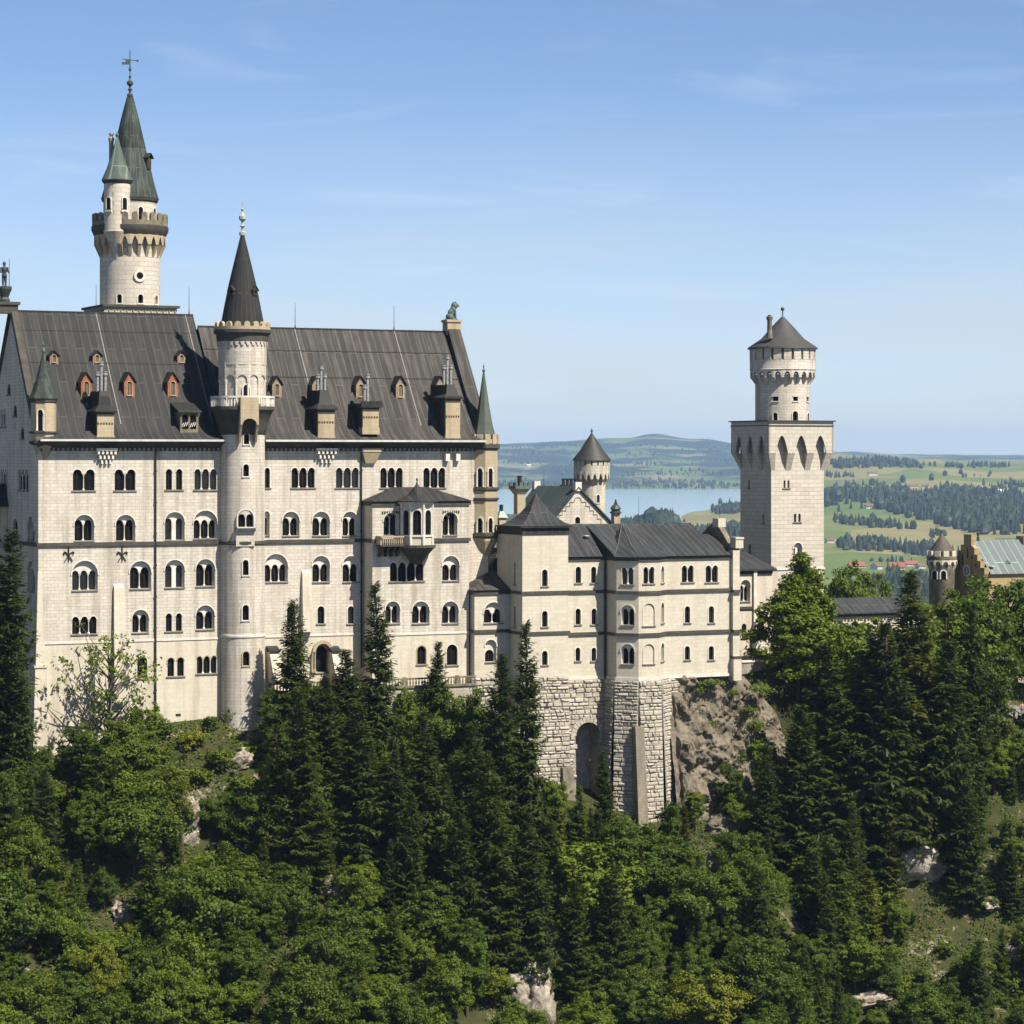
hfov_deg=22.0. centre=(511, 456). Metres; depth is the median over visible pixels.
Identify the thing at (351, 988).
broadleaf tree
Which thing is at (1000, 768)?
broadleaf tree
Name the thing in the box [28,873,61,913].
broadleaf tree
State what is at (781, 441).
square tower
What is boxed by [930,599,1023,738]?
broadleaf tree
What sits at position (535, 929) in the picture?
spruce tree
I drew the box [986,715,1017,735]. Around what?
shrub
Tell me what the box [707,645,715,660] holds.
window
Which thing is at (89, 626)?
window
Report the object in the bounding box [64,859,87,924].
spruce tree
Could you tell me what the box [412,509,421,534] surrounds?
window
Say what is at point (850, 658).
broadleaf tree
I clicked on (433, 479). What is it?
window
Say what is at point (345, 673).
spruce tree
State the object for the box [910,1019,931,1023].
broadleaf tree
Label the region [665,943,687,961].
shrub
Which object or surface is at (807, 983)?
spruce tree
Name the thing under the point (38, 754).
broadleaf tree
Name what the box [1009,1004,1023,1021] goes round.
broadleaf tree
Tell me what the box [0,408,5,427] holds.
window
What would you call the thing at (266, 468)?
window
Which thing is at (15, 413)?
window
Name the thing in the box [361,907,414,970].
broadleaf tree
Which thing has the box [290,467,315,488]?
window
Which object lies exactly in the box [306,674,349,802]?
spruce tree
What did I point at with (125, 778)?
broadleaf tree
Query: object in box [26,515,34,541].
window
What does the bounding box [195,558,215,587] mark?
window
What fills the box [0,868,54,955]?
broadleaf tree
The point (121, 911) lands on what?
rock outcrop
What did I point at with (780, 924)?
shrub
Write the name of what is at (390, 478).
window
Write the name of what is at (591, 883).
broadleaf tree
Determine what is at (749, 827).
shrub
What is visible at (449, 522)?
window
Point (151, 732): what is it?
broadleaf tree
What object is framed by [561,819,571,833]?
shrub
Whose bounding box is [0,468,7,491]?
window
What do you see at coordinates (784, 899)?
broadleaf tree
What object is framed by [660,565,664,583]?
window
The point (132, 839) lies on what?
broadleaf tree
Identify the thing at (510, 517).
court wing
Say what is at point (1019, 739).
shrub
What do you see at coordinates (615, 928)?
spruce tree
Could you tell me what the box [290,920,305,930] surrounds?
shrub
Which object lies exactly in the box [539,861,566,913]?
broadleaf tree
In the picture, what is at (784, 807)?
broadleaf tree
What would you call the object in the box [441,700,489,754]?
broadleaf tree
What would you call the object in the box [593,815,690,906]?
broadleaf tree
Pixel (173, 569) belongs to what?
window
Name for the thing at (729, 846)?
broadleaf tree
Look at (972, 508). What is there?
valley wood
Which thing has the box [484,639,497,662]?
window
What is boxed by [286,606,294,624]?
window
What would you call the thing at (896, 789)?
spruce tree
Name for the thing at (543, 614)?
window
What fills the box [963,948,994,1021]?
spruce tree
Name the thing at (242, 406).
stair tower
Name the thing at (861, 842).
spruce tree
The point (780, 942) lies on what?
shrub
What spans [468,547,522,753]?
annex
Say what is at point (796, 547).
window
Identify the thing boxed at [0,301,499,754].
palace building
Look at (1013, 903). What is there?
spruce tree
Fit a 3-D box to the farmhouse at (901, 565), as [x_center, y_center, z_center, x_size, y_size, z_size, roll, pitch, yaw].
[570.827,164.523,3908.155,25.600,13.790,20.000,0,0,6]
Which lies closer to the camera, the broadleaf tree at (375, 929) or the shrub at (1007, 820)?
the broadleaf tree at (375, 929)
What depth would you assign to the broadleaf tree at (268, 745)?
332.05 m
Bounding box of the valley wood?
[498,441,1023,605]
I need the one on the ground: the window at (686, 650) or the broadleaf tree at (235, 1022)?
the broadleaf tree at (235, 1022)
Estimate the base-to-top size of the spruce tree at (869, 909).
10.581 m
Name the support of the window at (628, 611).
in the residential wing at (649, 604)
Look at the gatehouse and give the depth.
433.83 m
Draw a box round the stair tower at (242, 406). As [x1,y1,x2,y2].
[210,201,274,730]
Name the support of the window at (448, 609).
in the palace building at (382, 446)
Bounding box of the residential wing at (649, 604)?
[568,518,743,827]
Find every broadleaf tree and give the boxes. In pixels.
[0,759,35,833]
[0,813,71,894]
[0,857,13,881]
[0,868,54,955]
[0,952,34,1009]
[0,970,90,1023]
[0,998,20,1023]
[1,882,38,951]
[12,907,41,947]
[21,966,53,994]
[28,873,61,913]
[29,759,53,795]
[30,895,87,958]
[32,746,55,769]
[49,970,105,1017]
[54,929,140,982]
[55,724,91,785]
[61,800,96,845]
[65,790,111,867]
[67,932,129,1007]
[72,719,179,782]
[78,989,137,1023]
[85,866,121,910]
[86,778,196,878]
[100,770,172,819]
[110,986,148,1023]
[112,932,154,970]
[119,944,180,1005]
[123,913,152,946]
[127,760,194,837]
[129,701,171,750]
[131,957,210,1023]
[137,853,258,954]
[141,915,183,964]
[145,929,220,985]
[173,850,245,906]
[183,978,227,1023]
[197,796,235,835]
[199,841,271,909]
[202,921,273,987]
[207,909,257,956]
[216,790,247,816]
[218,789,291,853]
[218,975,264,1021]
[223,760,338,818]
[223,1018,262,1023]
[240,883,288,969]
[246,853,258,871]
[250,862,321,943]
[254,687,309,746]
[256,953,365,1023]
[261,724,293,769]
[277,678,368,753]
[281,899,373,979]
[305,931,341,1003]
[306,786,355,847]
[327,951,361,1019]
[330,855,385,917]
[343,938,381,982]
[349,1020,382,1023]
[350,983,390,1021]
[357,966,406,1006]
[357,970,374,998]
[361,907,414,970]
[370,864,403,906]
[371,1001,450,1023]
[372,835,401,869]
[374,985,434,1023]
[375,736,427,785]
[378,769,421,808]
[387,879,468,948]
[390,680,438,748]
[398,927,437,983]
[412,950,482,1023]
[415,685,501,761]
[419,791,517,869]
[437,741,500,800]
[440,917,494,1018]
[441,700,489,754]
[465,964,514,1008]
[491,1012,509,1023]
[494,1001,555,1023]
[496,876,526,928]
[500,743,518,791]
[534,837,648,940]
[537,780,573,836]
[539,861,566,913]
[555,1002,617,1023]
[557,979,626,1020]
[578,933,611,990]
[588,921,645,967]
[593,808,612,824]
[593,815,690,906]
[598,967,654,1023]
[609,961,662,999]
[613,920,666,976]
[622,979,681,1023]
[630,895,677,954]
[641,862,773,940]
[654,800,681,847]
[665,969,755,1023]
[669,943,717,991]
[670,980,693,1023]
[672,850,709,879]
[680,792,707,835]
[684,911,722,957]
[697,900,737,960]
[702,887,720,905]
[711,761,744,810]
[711,829,770,875]
[711,932,813,1020]
[719,787,763,842]
[719,850,788,917]
[722,917,767,957]
[740,838,760,862]
[740,1000,787,1023]
[743,863,792,911]
[746,978,806,1009]
[747,737,779,791]
[756,986,817,1023]
[760,783,791,822]
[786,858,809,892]
[786,933,841,978]
[802,616,902,711]
[803,834,841,888]
[821,619,868,732]
[824,559,877,597]
[829,993,863,1023]
[833,933,904,994]
[851,572,893,596]
[863,952,906,1004]
[863,1007,888,1023]
[877,896,910,932]
[887,982,970,1023]
[889,921,910,958]
[895,588,1021,695]
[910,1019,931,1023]
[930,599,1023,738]
[939,976,969,1004]
[944,995,983,1023]
[947,573,1023,692]
[948,950,996,984]
[981,746,1011,797]
[994,837,1023,883]
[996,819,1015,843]
[997,1017,1023,1023]
[1003,1007,1022,1023]
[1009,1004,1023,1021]
[1013,747,1023,778]
[1013,916,1023,964]
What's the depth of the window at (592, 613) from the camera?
355.32 m
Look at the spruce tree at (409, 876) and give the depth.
319.06 m
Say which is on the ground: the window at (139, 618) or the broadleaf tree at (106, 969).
the broadleaf tree at (106, 969)
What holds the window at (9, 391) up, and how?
in the palace building at (382, 446)
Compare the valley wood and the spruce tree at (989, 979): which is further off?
the valley wood
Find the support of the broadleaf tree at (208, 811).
on the ground
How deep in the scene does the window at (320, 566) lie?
346.49 m
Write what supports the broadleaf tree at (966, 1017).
on the ground
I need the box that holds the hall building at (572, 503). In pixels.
[513,479,610,523]
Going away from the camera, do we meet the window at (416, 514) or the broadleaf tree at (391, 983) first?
the broadleaf tree at (391, 983)
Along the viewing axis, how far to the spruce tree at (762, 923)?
331.17 m
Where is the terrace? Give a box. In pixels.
[258,675,476,763]
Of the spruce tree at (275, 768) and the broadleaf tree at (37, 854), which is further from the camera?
the spruce tree at (275, 768)
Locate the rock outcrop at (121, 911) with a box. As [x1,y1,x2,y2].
[111,899,134,923]
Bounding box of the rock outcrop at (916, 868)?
[894,829,948,883]
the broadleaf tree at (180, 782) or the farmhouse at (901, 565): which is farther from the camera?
the farmhouse at (901, 565)
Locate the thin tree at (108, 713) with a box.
[43,623,167,739]
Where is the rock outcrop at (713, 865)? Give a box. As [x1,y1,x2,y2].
[703,852,723,878]
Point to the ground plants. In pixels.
(762, 688)
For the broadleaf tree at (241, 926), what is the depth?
306.39 m
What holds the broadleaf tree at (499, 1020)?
on the ground
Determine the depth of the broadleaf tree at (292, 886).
311.34 m
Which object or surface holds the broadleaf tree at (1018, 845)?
on the ground
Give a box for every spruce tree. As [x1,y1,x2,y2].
[0,528,51,782]
[2,638,44,822]
[2,804,21,865]
[11,774,32,857]
[30,766,70,879]
[62,742,114,845]
[62,876,79,922]
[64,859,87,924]
[80,757,89,789]
[101,766,117,851]
[125,852,164,947]
[166,806,186,865]
[222,797,240,846]
[253,722,291,870]
[254,838,270,914]
[257,872,273,916]
[263,688,345,899]
[265,969,284,1023]
[268,598,324,774]
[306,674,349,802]
[319,821,337,876]
[322,702,397,887]
[327,649,376,784]
[355,580,405,787]
[365,737,381,830]
[372,910,420,1006]
[375,838,398,920]
[376,738,423,896]
[381,748,411,835]
[387,791,433,935]
[402,710,452,893]
[421,641,454,763]
[431,755,442,794]
[433,806,492,969]
[441,850,454,882]
[452,723,506,870]
[462,749,534,989]
[473,652,526,852]
[502,806,564,992]
[504,619,557,860]
[537,822,563,871]
[551,798,569,857]
[553,878,599,1016]
[565,786,590,858]
[567,805,577,846]
[584,808,595,856]
[591,861,633,991]
[592,751,618,851]
[593,814,604,871]
[664,875,684,951]
[674,805,694,877]
[685,855,704,926]
[705,964,713,991]
[741,904,756,931]
[743,867,783,975]
[752,742,789,867]
[758,703,834,871]
[764,833,775,869]
[776,995,789,1023]
[787,639,875,868]
[797,948,816,1010]
[800,849,828,934]
[807,957,831,1023]
[809,858,863,975]
[814,871,847,998]
[823,630,931,868]
[831,971,846,1023]
[832,802,870,943]
[846,809,870,914]
[852,618,938,879]
[857,869,885,944]
[861,570,973,859]
[874,799,911,909]
[903,638,985,869]
[940,782,996,911]
[948,742,981,841]
[950,600,998,829]
[962,974,968,1002]
[963,938,994,1023]
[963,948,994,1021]
[974,774,991,848]
[986,975,997,1021]
[989,928,1012,1007]
[990,716,1001,751]
[992,745,1007,790]
[999,841,1023,918]
[1004,745,1018,804]
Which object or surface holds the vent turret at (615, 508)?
on the residential wing at (649, 604)
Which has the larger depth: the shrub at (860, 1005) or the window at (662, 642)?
the window at (662, 642)
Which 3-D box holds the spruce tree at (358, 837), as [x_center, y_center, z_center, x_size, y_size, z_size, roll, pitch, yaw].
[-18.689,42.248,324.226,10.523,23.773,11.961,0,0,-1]
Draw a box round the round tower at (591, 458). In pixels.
[572,429,610,513]
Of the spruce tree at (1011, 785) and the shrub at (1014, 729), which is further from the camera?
the shrub at (1014, 729)
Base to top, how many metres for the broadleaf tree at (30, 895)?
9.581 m
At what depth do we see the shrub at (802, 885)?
347.87 m
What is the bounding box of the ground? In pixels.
[0,434,1023,1023]
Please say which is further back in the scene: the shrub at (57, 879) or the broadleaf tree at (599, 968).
the broadleaf tree at (599, 968)
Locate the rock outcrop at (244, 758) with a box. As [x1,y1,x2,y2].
[229,746,254,770]
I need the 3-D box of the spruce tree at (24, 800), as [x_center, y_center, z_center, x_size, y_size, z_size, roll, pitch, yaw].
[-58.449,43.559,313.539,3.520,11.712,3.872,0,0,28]
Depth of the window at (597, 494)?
405.78 m
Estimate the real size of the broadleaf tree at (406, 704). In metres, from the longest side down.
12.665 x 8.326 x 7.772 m
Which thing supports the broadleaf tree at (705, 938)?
on the ground
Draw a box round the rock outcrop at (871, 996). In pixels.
[853,986,892,1008]
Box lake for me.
[498,489,739,519]
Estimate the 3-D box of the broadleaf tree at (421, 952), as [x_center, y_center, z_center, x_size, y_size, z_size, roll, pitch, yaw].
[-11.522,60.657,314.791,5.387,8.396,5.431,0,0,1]
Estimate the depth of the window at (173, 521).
337.97 m
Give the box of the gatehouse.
[955,529,1023,612]
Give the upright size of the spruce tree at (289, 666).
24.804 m
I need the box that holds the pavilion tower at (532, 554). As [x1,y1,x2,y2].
[495,494,575,800]
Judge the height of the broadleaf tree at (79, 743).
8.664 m
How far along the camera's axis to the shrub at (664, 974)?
328.20 m
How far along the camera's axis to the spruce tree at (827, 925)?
336.02 m
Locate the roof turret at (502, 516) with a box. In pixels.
[496,505,507,547]
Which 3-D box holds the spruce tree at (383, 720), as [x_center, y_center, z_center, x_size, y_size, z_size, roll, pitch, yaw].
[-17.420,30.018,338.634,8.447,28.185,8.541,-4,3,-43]
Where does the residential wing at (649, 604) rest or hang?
on the ground
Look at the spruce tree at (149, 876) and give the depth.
308.75 m
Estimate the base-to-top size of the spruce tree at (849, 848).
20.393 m
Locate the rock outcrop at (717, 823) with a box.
[703,812,739,835]
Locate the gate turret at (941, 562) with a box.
[926,533,956,625]
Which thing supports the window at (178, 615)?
in the palace building at (382, 446)
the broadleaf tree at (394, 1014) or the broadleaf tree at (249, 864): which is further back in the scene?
the broadleaf tree at (249, 864)
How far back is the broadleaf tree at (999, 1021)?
335.21 m
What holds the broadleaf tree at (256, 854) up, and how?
on the ground
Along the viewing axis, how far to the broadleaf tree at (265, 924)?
307.61 m
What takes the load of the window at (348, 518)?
in the palace building at (382, 446)
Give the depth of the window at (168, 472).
337.64 m
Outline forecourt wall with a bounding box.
[742,659,777,673]
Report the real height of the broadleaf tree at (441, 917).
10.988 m
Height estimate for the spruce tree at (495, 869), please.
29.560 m
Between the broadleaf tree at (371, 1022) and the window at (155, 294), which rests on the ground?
the broadleaf tree at (371, 1022)
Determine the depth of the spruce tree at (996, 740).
369.53 m
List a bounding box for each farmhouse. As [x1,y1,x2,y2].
[825,538,833,542]
[847,562,865,567]
[864,504,875,508]
[867,471,877,475]
[870,563,882,569]
[889,562,904,569]
[904,561,917,565]
[909,484,918,487]
[914,563,925,568]
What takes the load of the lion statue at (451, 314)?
on the palace building at (382, 446)
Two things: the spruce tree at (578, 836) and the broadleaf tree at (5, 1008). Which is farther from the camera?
the spruce tree at (578, 836)
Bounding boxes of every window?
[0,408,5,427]
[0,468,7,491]
[6,384,10,395]
[12,406,16,417]
[12,517,18,540]
[17,468,28,491]
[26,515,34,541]
[26,560,34,592]
[71,468,95,491]
[71,560,98,591]
[71,615,97,635]
[73,514,94,541]
[113,468,136,491]
[115,514,136,541]
[116,293,122,303]
[129,560,151,589]
[131,609,149,633]
[133,269,145,281]
[136,655,148,679]
[137,206,143,218]
[137,293,143,303]
[154,294,158,304]
[164,468,183,490]
[164,511,185,540]
[164,559,185,588]
[164,612,183,632]
[166,657,185,677]
[192,510,218,539]
[193,468,217,490]
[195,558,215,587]
[195,604,215,630]
[195,655,217,674]
[237,509,254,527]
[241,604,249,621]
[242,383,250,395]
[242,463,249,477]
[242,559,249,576]
[242,651,250,666]
[243,434,249,444]
[265,467,271,488]
[265,510,270,535]
[265,553,288,582]
[281,511,300,536]
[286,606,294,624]
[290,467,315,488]
[311,511,330,536]
[311,555,330,582]
[313,644,330,673]
[316,605,325,624]
[335,467,359,488]
[342,511,358,536]
[342,555,359,582]
[346,605,355,624]
[379,467,403,488]
[383,512,399,535]
[384,600,400,624]
[389,561,424,582]
[402,509,409,534]
[411,600,430,624]
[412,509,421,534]
[416,645,427,665]
[423,467,446,488]
[424,509,431,534]
[441,555,460,581]
[441,600,459,624]
[442,511,458,535]
[445,643,458,666]
[483,601,503,623]
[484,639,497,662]
[512,561,516,585]
[512,605,516,627]
[541,568,548,587]
[541,610,548,627]
[541,650,548,666]
[574,516,580,523]
[574,566,582,583]
[574,607,581,625]
[574,647,581,662]
[590,566,597,583]
[590,607,597,625]
[590,647,597,662]
[596,494,600,503]
[620,567,634,585]
[620,604,634,625]
[620,643,634,664]
[642,566,655,584]
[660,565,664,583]
[660,602,664,624]
[660,642,664,662]
[681,564,694,583]
[683,605,691,623]
[683,645,691,660]
[705,564,719,583]
[707,605,715,623]
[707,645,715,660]
[740,579,750,602]
[740,624,745,638]
[772,396,778,401]
[772,412,777,419]
[792,396,798,401]
[792,410,798,419]
[793,542,802,557]
[931,569,937,579]
[940,570,946,579]
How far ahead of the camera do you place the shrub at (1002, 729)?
375.27 m
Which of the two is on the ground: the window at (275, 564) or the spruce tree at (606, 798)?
the spruce tree at (606, 798)
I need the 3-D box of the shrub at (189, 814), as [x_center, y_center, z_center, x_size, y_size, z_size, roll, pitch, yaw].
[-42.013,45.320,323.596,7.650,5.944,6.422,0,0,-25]
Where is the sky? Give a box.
[0,0,1023,454]
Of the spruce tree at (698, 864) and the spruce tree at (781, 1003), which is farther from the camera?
the spruce tree at (698, 864)
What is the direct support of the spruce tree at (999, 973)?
on the ground
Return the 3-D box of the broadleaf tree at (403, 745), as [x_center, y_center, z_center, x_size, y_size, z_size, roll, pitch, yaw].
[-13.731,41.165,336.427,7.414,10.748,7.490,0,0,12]
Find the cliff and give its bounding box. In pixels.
[664,675,789,823]
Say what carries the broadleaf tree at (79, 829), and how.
on the ground
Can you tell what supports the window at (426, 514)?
in the palace building at (382, 446)
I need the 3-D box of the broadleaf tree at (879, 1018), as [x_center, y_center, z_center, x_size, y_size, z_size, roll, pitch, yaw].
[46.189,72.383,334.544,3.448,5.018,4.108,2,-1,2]
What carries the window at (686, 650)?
in the residential wing at (649, 604)
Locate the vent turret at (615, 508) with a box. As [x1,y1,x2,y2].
[610,499,621,523]
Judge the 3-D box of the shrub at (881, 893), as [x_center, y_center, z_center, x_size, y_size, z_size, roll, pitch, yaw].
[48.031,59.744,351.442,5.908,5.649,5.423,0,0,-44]
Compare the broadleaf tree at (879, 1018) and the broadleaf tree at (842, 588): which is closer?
the broadleaf tree at (879, 1018)
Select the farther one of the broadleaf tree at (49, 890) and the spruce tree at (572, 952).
the spruce tree at (572, 952)
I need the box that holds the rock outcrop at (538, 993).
[506,960,556,1023]
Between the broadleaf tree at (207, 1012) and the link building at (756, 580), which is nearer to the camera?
the broadleaf tree at (207, 1012)
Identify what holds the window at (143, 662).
in the palace building at (382, 446)
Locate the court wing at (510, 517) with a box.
[498,514,517,524]
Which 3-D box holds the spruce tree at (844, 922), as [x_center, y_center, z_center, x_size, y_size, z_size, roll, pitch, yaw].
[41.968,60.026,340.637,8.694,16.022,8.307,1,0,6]
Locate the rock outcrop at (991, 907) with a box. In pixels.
[978,894,1000,911]
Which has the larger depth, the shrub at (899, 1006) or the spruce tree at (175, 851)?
the shrub at (899, 1006)
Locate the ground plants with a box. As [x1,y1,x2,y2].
[0,678,1023,1023]
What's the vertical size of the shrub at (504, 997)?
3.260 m
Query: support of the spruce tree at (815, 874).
on the ground
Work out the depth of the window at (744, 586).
384.09 m
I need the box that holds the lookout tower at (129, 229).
[81,58,179,313]
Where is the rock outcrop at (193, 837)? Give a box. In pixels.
[179,795,200,846]
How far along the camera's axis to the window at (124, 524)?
335.34 m
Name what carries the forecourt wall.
on the ground
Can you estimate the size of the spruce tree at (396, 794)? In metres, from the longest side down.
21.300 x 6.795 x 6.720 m
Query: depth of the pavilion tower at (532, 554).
350.62 m
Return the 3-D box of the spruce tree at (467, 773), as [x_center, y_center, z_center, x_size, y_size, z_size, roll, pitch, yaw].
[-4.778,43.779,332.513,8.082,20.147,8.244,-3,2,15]
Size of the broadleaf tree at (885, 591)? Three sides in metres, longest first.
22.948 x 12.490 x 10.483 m
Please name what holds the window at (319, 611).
in the palace building at (382, 446)
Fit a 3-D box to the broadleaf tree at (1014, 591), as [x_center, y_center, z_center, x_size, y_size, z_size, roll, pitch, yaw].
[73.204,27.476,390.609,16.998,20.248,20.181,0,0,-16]
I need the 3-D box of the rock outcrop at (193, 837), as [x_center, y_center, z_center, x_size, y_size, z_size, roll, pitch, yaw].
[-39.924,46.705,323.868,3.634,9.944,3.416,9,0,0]
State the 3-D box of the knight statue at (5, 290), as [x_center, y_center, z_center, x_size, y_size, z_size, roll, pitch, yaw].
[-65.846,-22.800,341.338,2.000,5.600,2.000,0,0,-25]
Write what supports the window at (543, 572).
in the pavilion tower at (532, 554)
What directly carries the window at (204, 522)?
in the palace building at (382, 446)
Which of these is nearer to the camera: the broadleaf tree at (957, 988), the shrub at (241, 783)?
the shrub at (241, 783)
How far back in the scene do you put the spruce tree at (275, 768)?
319.13 m
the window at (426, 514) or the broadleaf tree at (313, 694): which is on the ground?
the broadleaf tree at (313, 694)
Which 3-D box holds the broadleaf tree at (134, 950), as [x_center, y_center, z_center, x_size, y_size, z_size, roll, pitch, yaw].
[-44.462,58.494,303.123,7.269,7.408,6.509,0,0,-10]
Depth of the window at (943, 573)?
433.43 m
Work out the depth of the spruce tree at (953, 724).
356.55 m
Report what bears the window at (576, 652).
in the residential wing at (649, 604)
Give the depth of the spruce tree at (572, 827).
342.17 m
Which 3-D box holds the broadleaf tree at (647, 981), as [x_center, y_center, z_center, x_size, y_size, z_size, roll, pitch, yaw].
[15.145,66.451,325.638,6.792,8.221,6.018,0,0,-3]
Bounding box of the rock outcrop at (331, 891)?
[324,875,342,898]
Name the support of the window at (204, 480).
in the palace building at (382, 446)
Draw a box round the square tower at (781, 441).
[728,307,835,645]
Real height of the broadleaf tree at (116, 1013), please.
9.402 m
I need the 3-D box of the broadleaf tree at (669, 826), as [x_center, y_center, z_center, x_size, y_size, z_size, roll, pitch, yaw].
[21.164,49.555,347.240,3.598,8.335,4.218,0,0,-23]
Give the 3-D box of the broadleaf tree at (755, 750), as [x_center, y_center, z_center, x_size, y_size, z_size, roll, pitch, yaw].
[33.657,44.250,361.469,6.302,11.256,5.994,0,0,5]
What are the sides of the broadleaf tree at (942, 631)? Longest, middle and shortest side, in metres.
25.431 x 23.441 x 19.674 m
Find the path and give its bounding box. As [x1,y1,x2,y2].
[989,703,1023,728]
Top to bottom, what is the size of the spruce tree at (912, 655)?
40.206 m
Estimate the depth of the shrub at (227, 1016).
298.48 m
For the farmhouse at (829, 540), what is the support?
on the ground
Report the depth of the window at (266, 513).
343.29 m
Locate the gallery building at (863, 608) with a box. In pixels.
[830,596,926,641]
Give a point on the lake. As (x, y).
(634, 502)
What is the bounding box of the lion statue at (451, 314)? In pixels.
[444,302,458,322]
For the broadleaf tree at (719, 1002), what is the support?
on the ground
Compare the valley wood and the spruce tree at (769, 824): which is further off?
the valley wood
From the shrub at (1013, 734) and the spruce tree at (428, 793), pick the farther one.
the shrub at (1013, 734)
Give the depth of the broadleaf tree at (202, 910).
304.73 m
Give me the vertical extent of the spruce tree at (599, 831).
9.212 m
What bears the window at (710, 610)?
in the residential wing at (649, 604)
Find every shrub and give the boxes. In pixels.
[30,746,60,769]
[36,874,65,895]
[37,943,59,962]
[38,924,87,944]
[42,965,60,993]
[44,784,74,806]
[45,928,94,950]
[72,777,110,797]
[104,927,126,937]
[157,723,174,738]
[159,805,201,832]
[161,766,206,788]
[177,727,208,750]
[191,768,213,782]
[199,716,219,729]
[205,745,239,768]
[208,1008,239,1023]
[220,709,235,719]
[226,772,255,791]
[234,741,256,754]
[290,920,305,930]
[302,910,320,922]
[360,961,377,974]
[432,761,451,781]
[490,991,519,1006]
[550,962,569,992]
[552,916,565,932]
[556,1015,593,1022]
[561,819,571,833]
[631,881,678,908]
[653,966,672,984]
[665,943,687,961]
[711,960,724,979]
[743,822,757,828]
[767,917,791,940]
[771,935,784,947]
[788,891,812,914]
[789,883,813,904]
[813,988,831,999]
[826,998,865,1012]
[870,882,895,909]
[890,973,914,993]
[892,1003,927,1022]
[903,967,932,989]
[903,988,923,999]
[905,911,918,926]
[929,977,946,990]
[933,939,955,956]
[962,894,1000,910]
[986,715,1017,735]
[986,985,1004,1002]
[988,724,1008,735]
[988,735,1020,753]
[997,818,1014,828]
[1004,729,1023,738]
[1004,970,1023,993]
[1005,727,1023,741]
[1010,993,1023,1007]
[1013,735,1023,750]
[1013,818,1023,835]
[1014,713,1023,725]
[1018,877,1023,892]
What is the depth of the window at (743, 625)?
383.44 m
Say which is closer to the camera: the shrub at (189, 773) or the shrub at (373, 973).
the shrub at (373, 973)
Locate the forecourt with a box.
[742,656,772,659]
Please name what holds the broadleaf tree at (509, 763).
on the ground
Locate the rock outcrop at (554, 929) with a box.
[546,922,558,946]
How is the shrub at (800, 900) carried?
on the ground
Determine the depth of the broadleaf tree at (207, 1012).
295.73 m
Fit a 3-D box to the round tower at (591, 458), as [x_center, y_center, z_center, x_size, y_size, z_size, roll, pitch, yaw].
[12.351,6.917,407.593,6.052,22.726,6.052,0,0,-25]
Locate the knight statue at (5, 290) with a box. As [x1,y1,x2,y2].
[0,261,11,301]
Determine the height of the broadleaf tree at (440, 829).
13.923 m
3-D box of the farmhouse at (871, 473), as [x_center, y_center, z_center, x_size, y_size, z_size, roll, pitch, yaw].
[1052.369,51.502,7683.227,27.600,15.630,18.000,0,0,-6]
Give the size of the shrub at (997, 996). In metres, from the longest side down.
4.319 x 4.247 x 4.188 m
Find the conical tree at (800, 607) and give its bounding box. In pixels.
[740,551,852,701]
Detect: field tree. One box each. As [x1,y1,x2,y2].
[878,461,882,468]
[900,474,905,482]
[929,473,933,480]
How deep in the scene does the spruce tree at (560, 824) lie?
339.55 m
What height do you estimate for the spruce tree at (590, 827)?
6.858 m
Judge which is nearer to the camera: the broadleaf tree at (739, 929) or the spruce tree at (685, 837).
the broadleaf tree at (739, 929)
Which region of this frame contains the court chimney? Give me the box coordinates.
[509,476,529,513]
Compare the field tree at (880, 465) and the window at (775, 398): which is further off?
the field tree at (880, 465)
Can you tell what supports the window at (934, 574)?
in the gate turret at (941, 562)
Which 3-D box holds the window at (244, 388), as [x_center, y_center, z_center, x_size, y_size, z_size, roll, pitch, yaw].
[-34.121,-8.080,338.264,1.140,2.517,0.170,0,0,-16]
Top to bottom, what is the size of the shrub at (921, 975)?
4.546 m
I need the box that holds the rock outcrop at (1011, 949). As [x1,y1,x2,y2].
[1006,945,1018,960]
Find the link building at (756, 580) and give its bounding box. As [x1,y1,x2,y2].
[740,552,776,655]
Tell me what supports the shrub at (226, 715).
on the ground
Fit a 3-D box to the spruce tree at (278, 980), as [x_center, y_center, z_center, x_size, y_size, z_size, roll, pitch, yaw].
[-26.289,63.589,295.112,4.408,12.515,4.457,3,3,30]
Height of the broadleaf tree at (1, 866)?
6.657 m
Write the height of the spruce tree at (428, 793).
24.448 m
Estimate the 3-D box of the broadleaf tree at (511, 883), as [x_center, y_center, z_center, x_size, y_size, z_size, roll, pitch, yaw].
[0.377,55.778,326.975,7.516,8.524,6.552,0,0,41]
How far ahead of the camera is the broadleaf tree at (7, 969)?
291.85 m
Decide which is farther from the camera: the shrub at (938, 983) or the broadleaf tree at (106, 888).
the shrub at (938, 983)
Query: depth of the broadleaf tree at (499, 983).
317.03 m
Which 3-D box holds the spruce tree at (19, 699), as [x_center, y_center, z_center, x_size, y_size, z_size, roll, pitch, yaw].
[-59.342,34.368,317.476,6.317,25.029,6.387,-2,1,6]
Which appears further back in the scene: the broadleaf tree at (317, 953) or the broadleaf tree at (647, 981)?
the broadleaf tree at (647, 981)
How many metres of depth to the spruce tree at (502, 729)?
335.90 m
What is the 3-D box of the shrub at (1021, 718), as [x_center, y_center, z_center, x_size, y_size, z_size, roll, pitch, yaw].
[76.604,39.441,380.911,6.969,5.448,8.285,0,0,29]
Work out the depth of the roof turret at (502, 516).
365.44 m
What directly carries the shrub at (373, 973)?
on the ground
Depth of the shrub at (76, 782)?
325.39 m
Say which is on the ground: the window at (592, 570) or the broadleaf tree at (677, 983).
the broadleaf tree at (677, 983)
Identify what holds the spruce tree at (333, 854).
on the ground
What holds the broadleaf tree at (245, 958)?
on the ground

